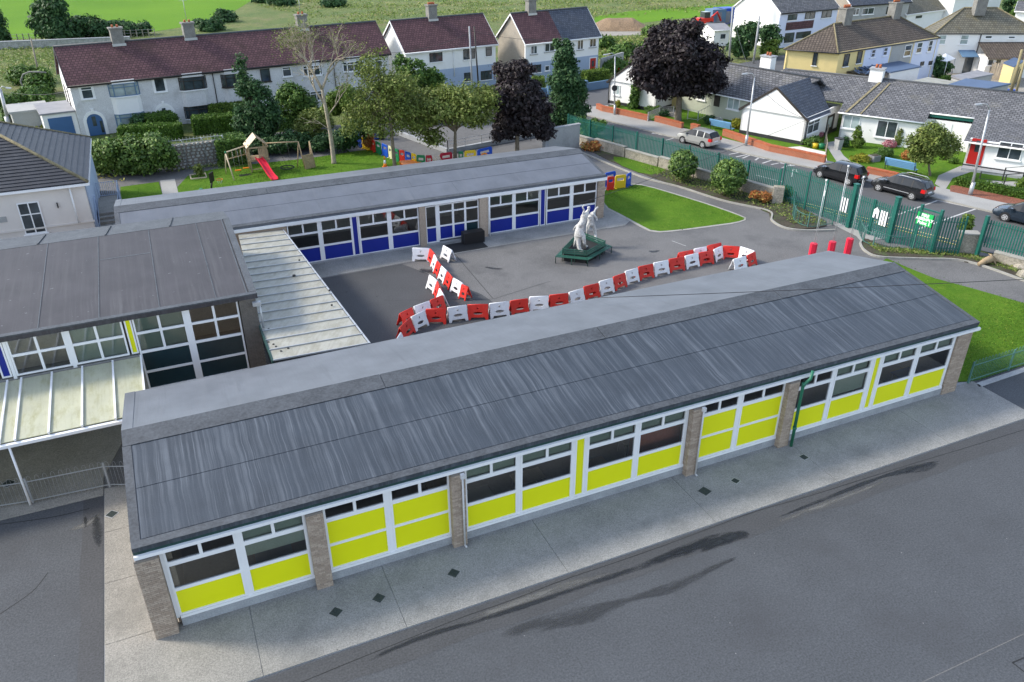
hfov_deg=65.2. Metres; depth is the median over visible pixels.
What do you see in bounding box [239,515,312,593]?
window
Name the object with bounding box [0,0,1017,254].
ground
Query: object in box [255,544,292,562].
classroom table
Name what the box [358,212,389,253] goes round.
window
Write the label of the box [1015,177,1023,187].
garden plant
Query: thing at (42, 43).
field wall
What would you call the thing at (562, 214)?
window
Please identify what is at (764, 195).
bush
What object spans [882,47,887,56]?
window
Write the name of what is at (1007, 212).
parked car
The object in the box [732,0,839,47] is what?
house
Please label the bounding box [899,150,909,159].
garden plant
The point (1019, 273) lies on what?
boulder
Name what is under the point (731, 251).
barrier
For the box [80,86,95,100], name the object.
window
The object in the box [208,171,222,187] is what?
basketball hoop
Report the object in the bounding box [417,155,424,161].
play barrier
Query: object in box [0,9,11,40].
tree
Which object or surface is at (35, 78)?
bush
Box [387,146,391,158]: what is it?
play barrier
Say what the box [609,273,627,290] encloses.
barrier
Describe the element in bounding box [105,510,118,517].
drain cover
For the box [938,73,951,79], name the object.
bush
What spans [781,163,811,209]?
palisade fence
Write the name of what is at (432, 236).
window
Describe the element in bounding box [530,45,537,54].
window
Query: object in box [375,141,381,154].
play barrier
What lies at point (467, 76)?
window
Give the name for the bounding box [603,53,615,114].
street lamp
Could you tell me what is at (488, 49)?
window
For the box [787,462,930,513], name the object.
damp patch
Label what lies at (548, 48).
window
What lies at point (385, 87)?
tree
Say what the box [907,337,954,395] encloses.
window
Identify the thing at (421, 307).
barrier
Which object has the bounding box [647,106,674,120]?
railing
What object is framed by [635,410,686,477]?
window
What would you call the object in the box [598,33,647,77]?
meadow tufts
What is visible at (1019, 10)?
house
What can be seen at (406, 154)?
play barrier
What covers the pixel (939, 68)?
bush
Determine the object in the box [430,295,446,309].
barrier
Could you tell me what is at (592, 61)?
door
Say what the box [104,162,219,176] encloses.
verge plants
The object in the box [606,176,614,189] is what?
play barrier
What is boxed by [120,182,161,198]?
lawn
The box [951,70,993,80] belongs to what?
outbuilding
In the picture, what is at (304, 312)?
link canopy
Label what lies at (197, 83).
window
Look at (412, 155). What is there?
play barrier
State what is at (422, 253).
barrier
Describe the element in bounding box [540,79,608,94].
garden wall
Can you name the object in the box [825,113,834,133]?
door
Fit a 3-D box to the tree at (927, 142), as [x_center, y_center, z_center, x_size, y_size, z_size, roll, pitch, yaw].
[33.956,-15.531,64.771,4.686,4.769,3.448,-12,31,-21]
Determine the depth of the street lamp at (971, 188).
60.19 m
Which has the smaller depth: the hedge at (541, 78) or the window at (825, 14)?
the hedge at (541, 78)
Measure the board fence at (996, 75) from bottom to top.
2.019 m
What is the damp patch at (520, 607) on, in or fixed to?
on the tarmac strip at (759, 522)
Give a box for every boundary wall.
[393,128,534,152]
[579,135,773,199]
[600,52,623,68]
[993,249,1023,265]
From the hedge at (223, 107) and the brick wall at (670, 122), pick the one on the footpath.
the brick wall at (670, 122)
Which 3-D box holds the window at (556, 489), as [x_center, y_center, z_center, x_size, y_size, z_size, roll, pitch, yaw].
[1.240,4.832,28.833,2.080,2.740,0.090,-12,31,-21]
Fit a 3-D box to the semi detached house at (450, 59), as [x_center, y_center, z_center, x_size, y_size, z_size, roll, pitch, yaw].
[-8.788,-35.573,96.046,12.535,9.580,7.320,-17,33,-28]
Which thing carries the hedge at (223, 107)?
on the ground at (254, 16)
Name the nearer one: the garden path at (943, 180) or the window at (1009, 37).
the garden path at (943, 180)
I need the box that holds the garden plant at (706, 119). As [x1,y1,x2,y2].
[703,115,714,124]
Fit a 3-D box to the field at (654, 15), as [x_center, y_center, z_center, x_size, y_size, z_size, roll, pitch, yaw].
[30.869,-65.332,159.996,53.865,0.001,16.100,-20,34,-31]
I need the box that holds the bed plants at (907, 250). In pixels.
[865,241,1020,270]
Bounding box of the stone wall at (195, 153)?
[168,138,224,170]
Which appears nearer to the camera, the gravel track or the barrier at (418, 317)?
the barrier at (418, 317)
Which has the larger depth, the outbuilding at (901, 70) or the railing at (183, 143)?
the outbuilding at (901, 70)
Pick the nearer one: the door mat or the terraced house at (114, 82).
the door mat
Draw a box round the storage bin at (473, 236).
[461,228,484,244]
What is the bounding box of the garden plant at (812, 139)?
[800,135,821,146]
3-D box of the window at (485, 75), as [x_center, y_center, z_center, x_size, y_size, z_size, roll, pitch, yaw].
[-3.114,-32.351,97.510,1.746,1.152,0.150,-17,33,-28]
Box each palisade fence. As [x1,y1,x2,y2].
[567,114,782,185]
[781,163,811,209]
[890,203,922,247]
[931,215,968,254]
[979,220,1023,256]
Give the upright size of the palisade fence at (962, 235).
2.620 m
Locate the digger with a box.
[693,11,721,23]
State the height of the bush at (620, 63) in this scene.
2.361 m
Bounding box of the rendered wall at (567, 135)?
[542,123,580,147]
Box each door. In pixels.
[83,108,108,135]
[155,101,175,113]
[589,57,596,69]
[713,95,719,106]
[725,11,730,22]
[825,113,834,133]
[945,123,952,131]
[962,57,973,72]
[966,138,987,164]
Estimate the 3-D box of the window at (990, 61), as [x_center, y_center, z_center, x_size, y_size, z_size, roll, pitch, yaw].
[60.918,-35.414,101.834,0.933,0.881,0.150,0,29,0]
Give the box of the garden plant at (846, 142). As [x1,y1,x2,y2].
[842,135,850,147]
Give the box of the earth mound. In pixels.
[596,17,645,30]
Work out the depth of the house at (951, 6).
141.58 m
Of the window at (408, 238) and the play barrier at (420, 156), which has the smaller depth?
the window at (408, 238)
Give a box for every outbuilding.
[699,22,729,45]
[846,64,888,77]
[871,61,921,80]
[913,77,955,83]
[950,78,1010,89]
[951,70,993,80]
[999,58,1022,86]
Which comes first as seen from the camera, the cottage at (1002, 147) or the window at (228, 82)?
the cottage at (1002, 147)
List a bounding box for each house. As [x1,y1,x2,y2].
[0,121,99,238]
[5,11,391,135]
[383,2,498,88]
[495,0,601,81]
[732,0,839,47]
[783,0,940,78]
[835,0,912,21]
[905,0,946,27]
[924,0,1023,77]
[939,0,1000,18]
[1014,0,1023,21]
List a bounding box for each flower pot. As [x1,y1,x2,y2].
[812,142,818,148]
[819,143,824,148]
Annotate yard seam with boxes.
[0,508,89,524]
[0,573,47,613]
[302,430,1021,681]
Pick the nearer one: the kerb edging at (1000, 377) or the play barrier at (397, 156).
the kerb edging at (1000, 377)
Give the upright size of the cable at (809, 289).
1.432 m
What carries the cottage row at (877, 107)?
on the garden ground at (938, 168)
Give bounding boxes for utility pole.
[30,38,37,66]
[468,26,472,84]
[474,26,479,92]
[728,6,733,56]
[752,15,759,63]
[1010,49,1022,90]
[1015,60,1023,90]
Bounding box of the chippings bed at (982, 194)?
[950,185,1023,203]
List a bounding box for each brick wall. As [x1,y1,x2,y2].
[596,103,649,120]
[654,116,683,127]
[690,123,700,128]
[722,129,826,162]
[867,166,898,176]
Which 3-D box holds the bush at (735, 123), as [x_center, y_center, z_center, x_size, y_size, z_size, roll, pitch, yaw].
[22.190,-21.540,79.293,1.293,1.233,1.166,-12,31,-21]
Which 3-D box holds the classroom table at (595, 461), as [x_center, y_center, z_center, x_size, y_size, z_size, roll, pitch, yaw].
[3.129,5.103,31.180,1.200,0.720,0.700,-12,31,-21]
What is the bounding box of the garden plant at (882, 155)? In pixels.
[873,151,884,159]
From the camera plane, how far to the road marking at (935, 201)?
58.72 m
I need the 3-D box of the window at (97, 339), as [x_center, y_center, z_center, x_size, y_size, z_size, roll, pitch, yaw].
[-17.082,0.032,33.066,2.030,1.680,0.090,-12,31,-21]
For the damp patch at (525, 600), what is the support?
on the tarmac strip at (759, 522)
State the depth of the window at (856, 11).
130.43 m
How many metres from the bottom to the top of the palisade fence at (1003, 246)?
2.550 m
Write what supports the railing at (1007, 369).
on the playground tarmac at (918, 581)
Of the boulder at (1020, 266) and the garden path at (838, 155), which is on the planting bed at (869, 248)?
the boulder at (1020, 266)
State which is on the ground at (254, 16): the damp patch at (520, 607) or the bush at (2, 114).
the bush at (2, 114)
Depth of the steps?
56.21 m
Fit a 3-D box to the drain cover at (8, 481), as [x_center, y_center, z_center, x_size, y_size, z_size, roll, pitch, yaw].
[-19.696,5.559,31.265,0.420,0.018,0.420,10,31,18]
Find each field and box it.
[0,0,250,38]
[594,4,734,22]
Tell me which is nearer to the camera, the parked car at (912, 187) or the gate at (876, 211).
the gate at (876, 211)
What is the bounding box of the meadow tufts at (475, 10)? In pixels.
[256,0,735,23]
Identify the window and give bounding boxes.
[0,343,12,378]
[5,332,72,375]
[16,201,48,235]
[67,322,129,364]
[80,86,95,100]
[107,81,140,98]
[114,111,144,126]
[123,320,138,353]
[132,311,197,388]
[153,79,167,93]
[163,534,247,615]
[178,75,207,91]
[183,104,209,119]
[187,302,248,377]
[220,72,246,88]
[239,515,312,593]
[260,68,271,82]
[282,66,292,77]
[286,222,322,262]
[302,64,322,76]
[308,89,324,101]
[320,217,354,259]
[322,493,390,569]
[342,61,361,72]
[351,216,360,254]
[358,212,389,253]
[374,57,382,68]
[389,476,450,550]
[390,207,419,248]
[425,205,437,243]
[429,52,443,62]
[438,202,453,239]
[453,201,465,237]
[463,48,475,60]
[464,72,470,81]
[464,457,517,528]
[465,199,478,229]
[480,70,492,80]
[485,46,492,56]
[488,194,512,233]
[515,190,539,229]
[520,441,573,512]
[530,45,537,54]
[530,64,541,73]
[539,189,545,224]
[544,44,554,52]
[545,185,570,224]
[572,182,596,219]
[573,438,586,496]
[576,40,583,50]
[585,424,637,492]
[589,39,596,47]
[611,84,619,96]
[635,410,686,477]
[695,93,705,101]
[698,396,739,458]
[725,98,739,111]
[734,383,785,448]
[783,32,794,43]
[787,14,797,20]
[790,370,833,431]
[795,31,810,39]
[804,12,815,19]
[806,118,820,136]
[811,53,817,66]
[821,10,831,18]
[825,360,872,420]
[840,115,860,130]
[842,53,849,67]
[853,8,859,15]
[855,51,862,64]
[861,7,874,15]
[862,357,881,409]
[869,49,875,58]
[871,347,918,406]
[873,120,898,139]
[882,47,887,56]
[902,44,912,57]
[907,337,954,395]
[915,42,922,53]
[926,40,933,52]
[939,35,946,44]
[958,35,969,44]
[984,35,992,39]
[986,59,993,66]
[993,141,1023,162]
[995,59,1001,66]
[1007,36,1015,39]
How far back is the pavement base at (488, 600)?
26.65 m
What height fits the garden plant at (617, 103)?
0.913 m
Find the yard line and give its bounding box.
[922,633,1023,681]
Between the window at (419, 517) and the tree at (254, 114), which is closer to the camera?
the window at (419, 517)
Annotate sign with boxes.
[916,211,933,227]
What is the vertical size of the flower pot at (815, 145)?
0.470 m
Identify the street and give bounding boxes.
[256,54,785,158]
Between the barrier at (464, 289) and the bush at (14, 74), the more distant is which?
the bush at (14, 74)
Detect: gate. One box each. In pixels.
[804,174,829,216]
[821,179,851,224]
[850,194,875,233]
[868,199,892,239]
[910,204,944,253]
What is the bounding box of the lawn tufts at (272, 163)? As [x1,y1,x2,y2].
[179,150,397,191]
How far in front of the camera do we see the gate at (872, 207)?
54.44 m
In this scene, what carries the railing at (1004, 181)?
on the garden ground at (938, 168)
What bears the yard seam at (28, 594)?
on the playground tarmac at (918, 581)
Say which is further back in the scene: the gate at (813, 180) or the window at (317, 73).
the window at (317, 73)
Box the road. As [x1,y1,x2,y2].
[560,116,1023,254]
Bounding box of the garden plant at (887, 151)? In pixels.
[878,146,894,157]
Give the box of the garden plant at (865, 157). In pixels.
[849,152,870,162]
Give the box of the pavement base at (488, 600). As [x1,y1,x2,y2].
[104,382,1022,681]
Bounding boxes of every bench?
[555,233,611,266]
[709,118,734,130]
[884,157,917,172]
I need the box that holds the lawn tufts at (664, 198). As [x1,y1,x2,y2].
[605,184,742,229]
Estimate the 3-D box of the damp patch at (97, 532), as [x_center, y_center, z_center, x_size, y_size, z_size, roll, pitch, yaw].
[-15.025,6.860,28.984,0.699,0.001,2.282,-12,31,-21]
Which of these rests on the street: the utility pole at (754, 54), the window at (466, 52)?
the utility pole at (754, 54)
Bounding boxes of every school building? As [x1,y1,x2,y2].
[0,211,266,388]
[114,146,606,263]
[121,251,980,639]
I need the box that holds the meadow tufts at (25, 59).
[0,46,57,83]
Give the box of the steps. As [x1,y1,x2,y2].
[94,180,121,226]
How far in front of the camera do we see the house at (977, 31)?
103.51 m
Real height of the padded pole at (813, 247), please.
5.419 m
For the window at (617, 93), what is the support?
in the cottage at (623, 93)
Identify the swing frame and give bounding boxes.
[224,145,248,180]
[266,141,305,169]
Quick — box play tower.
[243,132,277,179]
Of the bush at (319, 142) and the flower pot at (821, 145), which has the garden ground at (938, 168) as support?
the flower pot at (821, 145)
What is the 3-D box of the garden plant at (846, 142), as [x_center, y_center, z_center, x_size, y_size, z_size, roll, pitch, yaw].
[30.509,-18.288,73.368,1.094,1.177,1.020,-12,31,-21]
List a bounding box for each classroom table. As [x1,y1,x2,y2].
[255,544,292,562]
[467,485,493,501]
[509,467,545,489]
[588,456,606,467]
[617,433,629,456]
[890,367,917,379]
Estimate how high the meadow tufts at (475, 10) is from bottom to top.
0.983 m
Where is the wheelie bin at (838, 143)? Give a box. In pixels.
[834,137,844,149]
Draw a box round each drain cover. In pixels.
[1,479,16,487]
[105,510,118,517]
[329,607,342,616]
[372,593,384,602]
[447,569,459,576]
[698,487,710,494]
[730,477,739,483]
[798,454,808,459]
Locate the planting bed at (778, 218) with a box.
[592,136,825,228]
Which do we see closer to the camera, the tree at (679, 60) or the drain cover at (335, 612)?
the drain cover at (335, 612)
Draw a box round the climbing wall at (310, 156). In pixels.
[303,141,315,168]
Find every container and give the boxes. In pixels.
[705,8,726,22]
[713,6,734,23]
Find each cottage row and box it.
[672,52,825,119]
[783,64,1023,151]
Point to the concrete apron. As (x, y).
(855, 232)
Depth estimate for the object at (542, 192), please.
55.23 m
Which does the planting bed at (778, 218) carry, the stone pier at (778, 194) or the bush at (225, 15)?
the stone pier at (778, 194)
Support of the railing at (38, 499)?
on the walkway at (72, 453)
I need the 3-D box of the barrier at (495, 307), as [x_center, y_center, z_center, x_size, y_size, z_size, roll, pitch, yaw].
[-0.714,-1.757,43.799,1.088,0.817,0.623,-7,30,-12]
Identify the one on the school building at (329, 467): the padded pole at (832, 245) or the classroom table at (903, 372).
the classroom table at (903, 372)
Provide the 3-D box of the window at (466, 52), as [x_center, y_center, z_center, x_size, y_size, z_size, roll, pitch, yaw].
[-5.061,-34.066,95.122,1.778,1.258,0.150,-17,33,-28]
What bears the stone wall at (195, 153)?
on the school yard at (973, 276)
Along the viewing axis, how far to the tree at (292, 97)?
78.25 m
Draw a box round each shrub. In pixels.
[193,163,203,176]
[292,106,335,139]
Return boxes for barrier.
[370,139,375,151]
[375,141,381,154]
[381,143,388,157]
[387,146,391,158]
[395,148,399,161]
[396,318,415,337]
[397,307,413,324]
[399,150,404,162]
[405,151,410,159]
[411,153,416,160]
[411,310,428,331]
[412,248,430,261]
[413,301,430,314]
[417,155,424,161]
[426,248,435,264]
[426,275,437,293]
[426,308,446,323]
[430,254,438,270]
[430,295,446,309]
[433,261,441,277]
[433,281,443,297]
[436,288,448,307]
[437,266,446,283]
[440,152,451,159]
[440,245,456,262]
[443,271,452,289]
[447,305,467,322]
[449,278,463,296]
[458,284,471,300]
[464,150,475,156]
[467,304,488,319]
[477,146,491,155]
[488,301,509,318]
[509,298,528,314]
[529,296,548,310]
[548,293,568,306]
[568,288,584,302]
[583,283,600,299]
[598,278,614,295]
[605,171,615,186]
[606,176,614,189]
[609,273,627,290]
[614,174,625,188]
[624,268,639,284]
[626,172,631,187]
[638,264,654,280]
[653,260,669,276]
[668,257,684,272]
[677,250,694,262]
[684,253,699,269]
[693,246,706,252]
[698,250,713,265]
[707,242,721,254]
[713,246,722,262]
[722,246,739,258]
[728,256,746,269]
[738,247,753,260]
[741,251,756,266]
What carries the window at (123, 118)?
in the terraced house at (114, 82)
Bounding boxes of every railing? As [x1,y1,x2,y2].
[0,461,124,506]
[167,134,222,169]
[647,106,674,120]
[687,105,709,120]
[824,124,828,153]
[967,346,1023,382]
[978,166,1023,184]
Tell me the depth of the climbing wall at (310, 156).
67.80 m
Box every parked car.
[676,127,721,148]
[813,160,868,185]
[871,172,935,200]
[992,202,1023,222]
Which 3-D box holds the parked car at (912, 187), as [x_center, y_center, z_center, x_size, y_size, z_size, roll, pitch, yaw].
[30.211,-12.143,61.835,2.000,1.682,4.440,-21,35,-33]
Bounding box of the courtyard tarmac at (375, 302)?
[262,264,510,363]
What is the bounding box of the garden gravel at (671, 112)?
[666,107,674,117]
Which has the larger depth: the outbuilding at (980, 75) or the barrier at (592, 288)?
the outbuilding at (980, 75)
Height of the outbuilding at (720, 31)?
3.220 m
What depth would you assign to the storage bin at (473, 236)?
52.95 m
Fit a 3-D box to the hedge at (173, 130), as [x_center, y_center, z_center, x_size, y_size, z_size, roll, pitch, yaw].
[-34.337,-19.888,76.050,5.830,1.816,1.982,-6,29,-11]
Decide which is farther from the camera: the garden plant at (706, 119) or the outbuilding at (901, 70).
the outbuilding at (901, 70)
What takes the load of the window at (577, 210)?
in the school building at (335, 216)
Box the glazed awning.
[0,355,144,504]
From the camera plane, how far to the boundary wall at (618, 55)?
105.28 m
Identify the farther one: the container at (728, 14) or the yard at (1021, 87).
the container at (728, 14)
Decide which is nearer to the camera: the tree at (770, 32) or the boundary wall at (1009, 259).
the boundary wall at (1009, 259)
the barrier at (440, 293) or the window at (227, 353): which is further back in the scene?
the barrier at (440, 293)
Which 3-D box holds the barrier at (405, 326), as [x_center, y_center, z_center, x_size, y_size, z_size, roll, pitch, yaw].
[-5.563,-0.614,41.725,0.623,0.817,1.209,10,30,18]
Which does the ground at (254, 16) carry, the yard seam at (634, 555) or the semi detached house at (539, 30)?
the semi detached house at (539, 30)
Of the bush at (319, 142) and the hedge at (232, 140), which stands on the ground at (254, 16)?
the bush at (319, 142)
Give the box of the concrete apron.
[834,222,895,239]
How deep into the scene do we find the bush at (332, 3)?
169.97 m
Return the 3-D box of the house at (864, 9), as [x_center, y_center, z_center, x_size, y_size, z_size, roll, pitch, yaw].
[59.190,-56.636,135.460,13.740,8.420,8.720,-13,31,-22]
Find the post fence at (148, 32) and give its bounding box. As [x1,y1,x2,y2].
[5,29,155,40]
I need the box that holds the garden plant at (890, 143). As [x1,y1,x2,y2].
[882,139,896,147]
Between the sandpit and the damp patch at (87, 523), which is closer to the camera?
the damp patch at (87, 523)
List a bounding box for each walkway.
[0,424,121,520]
[311,205,628,277]
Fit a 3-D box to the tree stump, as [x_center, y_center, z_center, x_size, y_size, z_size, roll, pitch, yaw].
[29.812,-5.099,50.074,1.718,0.553,0.923,-12,31,-21]
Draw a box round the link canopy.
[238,229,370,363]
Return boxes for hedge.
[116,119,183,140]
[143,110,179,123]
[190,111,243,135]
[207,100,243,113]
[211,131,251,167]
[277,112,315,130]
[531,74,544,87]
[580,67,610,82]
[954,175,1023,198]
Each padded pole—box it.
[808,179,826,254]
[827,165,849,251]
[844,176,864,254]
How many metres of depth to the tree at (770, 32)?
116.63 m
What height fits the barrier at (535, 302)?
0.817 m
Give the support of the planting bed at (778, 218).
on the school yard at (973, 276)
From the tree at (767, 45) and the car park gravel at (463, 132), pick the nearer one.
the car park gravel at (463, 132)
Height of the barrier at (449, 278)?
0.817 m
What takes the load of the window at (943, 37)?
in the house at (977, 31)
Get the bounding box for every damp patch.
[73,515,98,528]
[93,516,101,543]
[379,542,724,654]
[476,575,601,618]
[512,558,732,633]
[656,532,746,559]
[671,539,724,555]
[783,485,874,519]
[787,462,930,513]
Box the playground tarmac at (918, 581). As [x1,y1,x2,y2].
[0,365,1023,681]
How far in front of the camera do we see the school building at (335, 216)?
52.94 m
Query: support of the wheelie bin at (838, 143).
on the garden path at (838, 155)
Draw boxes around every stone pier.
[771,185,784,203]
[956,230,979,253]
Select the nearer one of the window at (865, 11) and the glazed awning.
the glazed awning
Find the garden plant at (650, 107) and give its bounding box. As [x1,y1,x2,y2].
[644,105,661,113]
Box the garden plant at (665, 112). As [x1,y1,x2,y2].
[655,109,670,116]
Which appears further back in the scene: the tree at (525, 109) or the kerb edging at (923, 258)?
the tree at (525, 109)
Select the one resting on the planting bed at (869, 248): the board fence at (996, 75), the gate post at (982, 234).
the gate post at (982, 234)
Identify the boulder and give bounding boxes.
[1012,264,1023,269]
[1016,269,1023,277]
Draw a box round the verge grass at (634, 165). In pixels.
[614,157,663,174]
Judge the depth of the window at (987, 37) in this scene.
103.43 m
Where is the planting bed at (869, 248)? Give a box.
[861,239,1023,278]
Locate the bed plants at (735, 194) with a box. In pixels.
[602,151,825,222]
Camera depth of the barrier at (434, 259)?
49.26 m
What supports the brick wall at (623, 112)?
on the footpath
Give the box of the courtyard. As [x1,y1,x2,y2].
[263,195,867,364]
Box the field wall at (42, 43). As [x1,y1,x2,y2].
[0,36,129,48]
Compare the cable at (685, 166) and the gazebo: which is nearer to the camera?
the cable at (685, 166)
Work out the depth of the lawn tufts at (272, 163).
67.79 m
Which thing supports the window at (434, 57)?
in the semi detached house at (450, 59)
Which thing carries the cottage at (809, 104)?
on the garden ground at (938, 168)
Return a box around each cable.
[4,90,70,94]
[580,120,805,203]
[595,279,1023,297]
[733,15,802,117]
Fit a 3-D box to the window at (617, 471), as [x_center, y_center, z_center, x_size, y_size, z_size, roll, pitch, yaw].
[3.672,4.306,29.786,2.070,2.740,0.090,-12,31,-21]
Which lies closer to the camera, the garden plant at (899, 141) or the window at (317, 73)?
the garden plant at (899, 141)
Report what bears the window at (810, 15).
in the house at (797, 20)
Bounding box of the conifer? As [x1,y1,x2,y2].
[851,125,865,147]
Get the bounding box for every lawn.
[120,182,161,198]
[177,150,399,191]
[604,185,743,230]
[883,258,1023,381]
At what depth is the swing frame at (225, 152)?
65.89 m
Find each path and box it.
[160,179,177,193]
[762,146,826,161]
[826,141,849,160]
[935,166,969,189]
[990,181,1017,186]
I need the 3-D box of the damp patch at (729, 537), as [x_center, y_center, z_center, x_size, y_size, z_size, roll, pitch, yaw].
[6.630,7.246,28.279,4.319,0.001,1.198,-12,31,-21]
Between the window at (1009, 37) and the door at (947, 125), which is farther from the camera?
the window at (1009, 37)
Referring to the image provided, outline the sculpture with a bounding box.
[573,205,598,251]
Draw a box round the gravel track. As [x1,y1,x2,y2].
[600,23,729,35]
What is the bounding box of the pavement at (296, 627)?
[104,381,1023,681]
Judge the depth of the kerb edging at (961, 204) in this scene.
70.36 m
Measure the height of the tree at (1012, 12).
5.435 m
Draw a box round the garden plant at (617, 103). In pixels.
[615,99,620,106]
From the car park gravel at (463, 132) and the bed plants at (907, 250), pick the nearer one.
the bed plants at (907, 250)
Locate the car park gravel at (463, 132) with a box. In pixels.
[400,123,492,147]
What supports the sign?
attached to the gate at (934, 227)
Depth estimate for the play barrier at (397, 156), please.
69.58 m
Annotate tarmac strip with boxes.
[77,496,102,681]
[257,421,1023,681]
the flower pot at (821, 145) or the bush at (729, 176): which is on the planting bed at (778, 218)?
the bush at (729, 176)
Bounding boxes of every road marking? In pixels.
[806,205,955,244]
[867,200,974,230]
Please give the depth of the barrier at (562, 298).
44.56 m
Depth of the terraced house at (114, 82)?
80.02 m
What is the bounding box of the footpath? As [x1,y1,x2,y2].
[587,105,1006,210]
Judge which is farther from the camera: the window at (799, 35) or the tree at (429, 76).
the window at (799, 35)
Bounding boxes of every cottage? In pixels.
[606,63,671,110]
[738,77,840,144]
[961,117,1023,178]
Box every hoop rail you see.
[792,191,835,226]
[858,218,959,251]
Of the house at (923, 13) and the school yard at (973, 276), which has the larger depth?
the house at (923, 13)
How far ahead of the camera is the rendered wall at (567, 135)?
72.48 m
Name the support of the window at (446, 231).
in the school building at (335, 216)
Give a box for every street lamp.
[0,86,11,122]
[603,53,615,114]
[742,73,754,145]
[968,103,989,194]
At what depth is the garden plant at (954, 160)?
68.81 m
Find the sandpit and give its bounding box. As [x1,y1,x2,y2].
[399,159,420,164]
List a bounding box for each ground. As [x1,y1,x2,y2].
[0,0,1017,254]
[618,105,1023,188]
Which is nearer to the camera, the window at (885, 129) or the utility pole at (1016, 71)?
the window at (885, 129)
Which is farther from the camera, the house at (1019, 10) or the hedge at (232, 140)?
the house at (1019, 10)
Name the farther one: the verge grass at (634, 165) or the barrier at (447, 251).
the verge grass at (634, 165)
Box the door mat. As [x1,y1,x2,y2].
[445,242,487,252]
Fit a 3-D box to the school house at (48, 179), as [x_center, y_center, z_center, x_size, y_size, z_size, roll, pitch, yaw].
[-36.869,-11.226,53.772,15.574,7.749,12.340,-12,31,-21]
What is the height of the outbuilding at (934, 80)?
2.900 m
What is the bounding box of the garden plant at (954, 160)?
[947,157,960,163]
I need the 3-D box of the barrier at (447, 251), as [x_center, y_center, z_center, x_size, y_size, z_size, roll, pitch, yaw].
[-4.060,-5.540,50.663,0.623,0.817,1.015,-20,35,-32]
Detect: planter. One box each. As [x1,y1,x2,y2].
[189,173,206,179]
[868,154,880,161]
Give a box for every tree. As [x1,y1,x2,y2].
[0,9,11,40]
[24,0,78,38]
[229,52,285,140]
[271,15,368,163]
[274,80,320,119]
[320,83,364,119]
[334,44,430,165]
[392,52,447,114]
[403,79,502,158]
[488,57,557,150]
[545,38,592,126]
[626,16,732,120]
[724,20,761,58]
[758,39,780,54]
[759,24,784,50]
[901,118,964,175]
[1009,0,1016,15]
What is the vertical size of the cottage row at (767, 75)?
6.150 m
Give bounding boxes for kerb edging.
[583,152,834,231]
[587,114,991,212]
[604,184,745,232]
[859,239,1023,281]
[977,367,1023,386]
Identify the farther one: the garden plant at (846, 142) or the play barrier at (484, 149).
the garden plant at (846, 142)
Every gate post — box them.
[845,183,860,227]
[885,196,902,242]
[974,215,990,254]
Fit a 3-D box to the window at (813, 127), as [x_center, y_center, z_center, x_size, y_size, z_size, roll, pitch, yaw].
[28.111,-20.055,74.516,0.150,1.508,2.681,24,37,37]
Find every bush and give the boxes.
[0,93,19,110]
[0,99,47,122]
[2,63,50,85]
[11,81,56,102]
[23,67,56,93]
[66,13,116,37]
[91,129,181,176]
[112,18,154,35]
[129,113,147,123]
[192,17,226,31]
[209,8,239,21]
[249,119,369,155]
[251,0,266,2]
[264,0,296,5]
[318,0,348,7]
[361,133,374,147]
[577,115,607,136]
[579,138,603,151]
[598,34,616,49]
[602,56,630,74]
[606,41,640,58]
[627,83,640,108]
[639,24,653,35]
[667,148,699,180]
[709,157,748,194]
[731,117,740,128]
[748,190,771,202]
[784,185,794,199]
[932,54,954,77]
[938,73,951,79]
[957,213,975,229]
[1000,0,1016,12]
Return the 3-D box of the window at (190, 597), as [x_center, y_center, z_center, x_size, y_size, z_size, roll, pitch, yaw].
[-9.422,7.134,24.656,2.060,2.740,0.090,-12,31,-21]
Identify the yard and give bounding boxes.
[21,138,1023,681]
[781,70,1023,91]
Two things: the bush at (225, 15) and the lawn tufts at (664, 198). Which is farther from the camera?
the bush at (225, 15)
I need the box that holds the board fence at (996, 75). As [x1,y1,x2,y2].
[977,60,1020,83]
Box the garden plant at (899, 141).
[895,128,903,145]
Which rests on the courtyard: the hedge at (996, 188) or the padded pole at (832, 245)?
the padded pole at (832, 245)
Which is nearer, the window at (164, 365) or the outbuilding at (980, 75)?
the window at (164, 365)
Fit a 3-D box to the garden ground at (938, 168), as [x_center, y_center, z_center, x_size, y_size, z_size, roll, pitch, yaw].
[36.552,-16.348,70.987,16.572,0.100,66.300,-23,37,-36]
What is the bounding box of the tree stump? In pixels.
[977,253,1000,265]
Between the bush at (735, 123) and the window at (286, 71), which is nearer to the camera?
the bush at (735, 123)
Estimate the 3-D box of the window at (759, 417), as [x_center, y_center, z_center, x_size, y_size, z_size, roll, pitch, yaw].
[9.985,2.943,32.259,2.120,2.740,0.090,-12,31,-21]
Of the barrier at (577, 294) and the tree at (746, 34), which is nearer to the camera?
the barrier at (577, 294)

